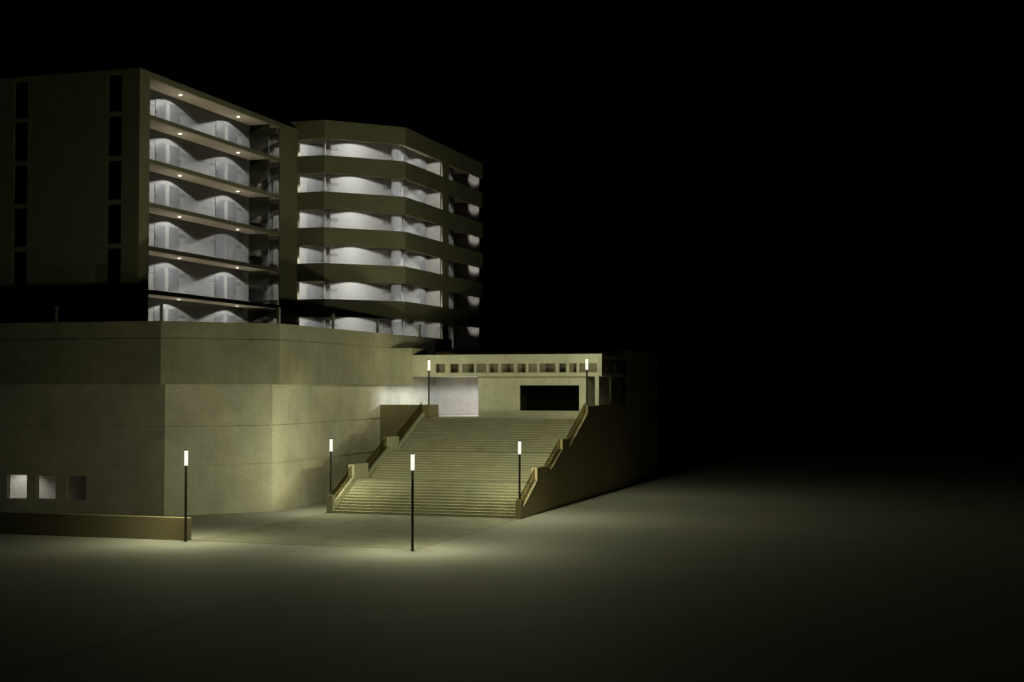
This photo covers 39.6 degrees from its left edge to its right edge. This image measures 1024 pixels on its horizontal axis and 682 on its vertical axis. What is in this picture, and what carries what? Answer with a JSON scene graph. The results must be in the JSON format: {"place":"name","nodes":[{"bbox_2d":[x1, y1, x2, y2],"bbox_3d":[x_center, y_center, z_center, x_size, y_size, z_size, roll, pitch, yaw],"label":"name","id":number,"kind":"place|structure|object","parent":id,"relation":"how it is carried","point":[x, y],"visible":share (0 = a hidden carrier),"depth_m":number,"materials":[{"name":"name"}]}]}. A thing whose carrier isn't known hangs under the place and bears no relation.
{"place":"outdoors","nodes":[
{"label":"outdoors","id":0,"kind":"place"},
{"bbox_2d":[0,68,297,324],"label":"apartment tower","id":1,"kind":"structure","parent":0,"point":[136,194],"depth_m":100.83,"materials":[{"name":"concrete"}]},
{"bbox_2d":[13,294,25,322],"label":"window","id":2,"kind":"structure","parent":1,"relation":"in","point":[19,300],"depth_m":100.79,"materials":[{"name":"glass"}]},
{"bbox_2d":[13,251,25,287],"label":"window","id":3,"kind":"structure","parent":1,"relation":"in","point":[19,273],"depth_m":100.88,"materials":[{"name":"glass"}]},
{"bbox_2d":[14,208,26,246],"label":"window","id":4,"kind":"structure","parent":1,"relation":"in","point":[20,214],"depth_m":100.98,"materials":[{"name":"glass"}]},
{"bbox_2d":[14,165,26,203],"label":"window","id":5,"kind":"structure","parent":1,"relation":"in","point":[20,183],"depth_m":101.08,"materials":[{"name":"glass"}]},
{"bbox_2d":[15,122,27,161],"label":"window","id":6,"kind":"structure","parent":1,"relation":"in","point":[21,128],"depth_m":101.18,"materials":[{"name":"glass"}]},
{"bbox_2d":[15,81,27,117],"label":"window","id":7,"kind":"structure","parent":1,"relation":"in","point":[21,94],"depth_m":101.28,"materials":[{"name":"glass"}]},
{"bbox_2d":[107,292,119,321],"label":"window","id":8,"kind":"structure","parent":1,"relation":"in","point":[113,298],"depth_m":98.52,"materials":[{"name":"glass"}]},
{"bbox_2d":[107,248,120,285],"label":"window","id":9,"kind":"structure","parent":1,"relation":"in","point":[113,254],"depth_m":98.60,"materials":[{"name":"glass"}]},
{"bbox_2d":[107,204,120,243],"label":"window","id":10,"kind":"structure","parent":1,"relation":"in","point":[114,210],"depth_m":98.69,"materials":[{"name":"glass"}]},
{"bbox_2d":[108,160,121,199],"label":"window","id":11,"kind":"structure","parent":1,"relation":"in","point":[115,166],"depth_m":98.79,"materials":[{"name":"glass"}]},
{"bbox_2d":[108,116,121,155],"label":"window","id":12,"kind":"structure","parent":1,"relation":"in","point":[115,122],"depth_m":98.88,"materials":[{"name":"glass"}]},
{"bbox_2d":[109,74,121,111],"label":"window","id":13,"kind":"structure","parent":1,"relation":"in","point":[115,81],"depth_m":98.98,"materials":[{"name":"glass"}]},
{"bbox_2d":[0,321,482,515],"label":"podium building","id":14,"kind":"structure","parent":0,"point":[113,418],"depth_m":94.66,"materials":[{"name":"concrete"}]},
{"bbox_2d":[38,475,52,498],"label":"window","id":15,"kind":"structure","parent":14,"relation":"in","point":[38,475],"depth_m":95.07,"materials":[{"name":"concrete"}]},
{"bbox_2d":[68,476,84,499],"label":"window","id":16,"kind":"structure","parent":14,"relation":"in","point":[68,476],"depth_m":94.43,"materials":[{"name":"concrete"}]},
{"bbox_2d":[54,304,450,338],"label":"glass balustrade","id":17,"kind":"object","parent":14,"relation":"on","point":[227,314],"visible":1,"depth_m":98.05,"materials":[{"name":"glass"}]},
{"bbox_2d":[287,120,482,350],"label":"faceted apartment block","id":18,"kind":"structure","parent":14,"relation":"on","point":[390,226],"depth_m":123.54,"materials":[{"name":"concrete"}]},
{"bbox_2d":[0,407,1023,681],"bbox_3d":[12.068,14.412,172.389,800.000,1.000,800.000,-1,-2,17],"label":"ground","id":19,"kind":"structure","parent":0,"point":[804,545],"depth_m":60.66,"materials":[{"name":"concrete"}]},
{"bbox_2d":[0,512,191,540],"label":"wall","id":20,"kind":"structure","parent":19,"relation":"on","point":[106,526],"depth_m":79.26,"materials":[{"name":"beige concrete"}]},
{"bbox_2d":[184,450,187,541],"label":"lamp post","id":21,"kind":"object","parent":19,"relation":"on","point":[185,523],"visible":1,"depth_m":77.11,"materials":[{"name":"black metal"}]},
{"bbox_2d":[190,513,518,549],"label":"forecourt","id":22,"kind":"structure","parent":19,"relation":"on","point":[362,530],"depth_m":82.28,"materials":[{"name":"grey concrete"}]},
{"bbox_2d":[380,404,438,450],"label":"terrace retaining wall","id":23,"kind":"structure","parent":19,"relation":"on","point":[394,419],"depth_m":113.22,"materials":[{"name":"beige concrete"}]},
{"bbox_2d":[428,359,429,404],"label":"lamp post","id":24,"kind":"object","parent":23,"relation":"on","point":[428,386],"visible":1,"depth_m":111.72,"materials":[{"name":"black metal"}]},
{"bbox_2d":[410,453,414,550],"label":"lamp post","id":25,"kind":"object","parent":19,"relation":"on","point":[412,510],"visible":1,"depth_m":72.68,"materials":[{"name":"black metal"}]},
{"bbox_2d":[327,405,593,518],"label":"grand staircase","id":26,"kind":"structure","parent":19,"relation":"on","point":[464,466],"depth_m":99.88,"materials":[{"name":"concrete"}]},
{"bbox_2d":[329,438,332,494],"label":"lamp post","id":27,"kind":"object","parent":26,"relation":"on","point":[331,472],"visible":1,"depth_m":94.53,"materials":[{"name":"black metal"}]},
{"bbox_2d":[332,402,422,499],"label":"stair balustrade","id":28,"kind":"object","parent":26,"relation":"on","point":[401,438],"visible":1,"depth_m":102.60,"materials":[{"name":"brown concrete"}]},
{"bbox_2d":[518,440,520,499],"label":"lamp post","id":29,"kind":"object","parent":26,"relation":"on","point":[519,476],"visible":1,"depth_m":90.64,"materials":[{"name":"black metal"}]},
{"bbox_2d":[521,403,586,503],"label":"stair balustrade","id":30,"kind":"object","parent":26,"relation":"on","point":[554,455],"visible":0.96,"depth_m":98.58,"materials":[{"name":"brown concrete"}]},
{"bbox_2d":[585,358,587,404],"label":"lamp post","id":31,"kind":"object","parent":26,"relation":"on","point":[586,386],"visible":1,"depth_m":107.34,"materials":[{"name":"black metal"}]},
{"bbox_2d":[412,350,657,496],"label":"entrance hall","id":32,"kind":"structure","parent":19,"relation":"on","point":[623,392],"depth_m":114.85,"materials":[{"name":"concrete"}]},
{"bbox_2d":[520,385,578,410],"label":"window","id":33,"kind":"structure","parent":32,"relation":"in","point":[532,397],"depth_m":113.01,"materials":[{"name":"black metal"}]},
{"bbox_2d":[613,359,619,373],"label":"side window","id":34,"kind":"structure","parent":32,"relation":"in","point":[616,362],"depth_m":116.34,"materials":[{"name":"glass"}]},
{"bbox_2d":[610,377,626,403],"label":"side window","id":35,"kind":"structure","parent":32,"relation":"in","point":[618,385],"depth_m":116.97,"materials":[{"name":"glass"}]},
{"bbox_2d":[622,360,626,373],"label":"side window","id":36,"kind":"structure","parent":32,"relation":"in","point":[624,362],"depth_m":119.16,"materials":[{"name":"glass"}]},
{"bbox_2d":[0,0,1023,408],"label":"sky","id":37,"kind":"structure","parent":0,"point":[781,203],"materials":[{"name":"black"}]}
]}

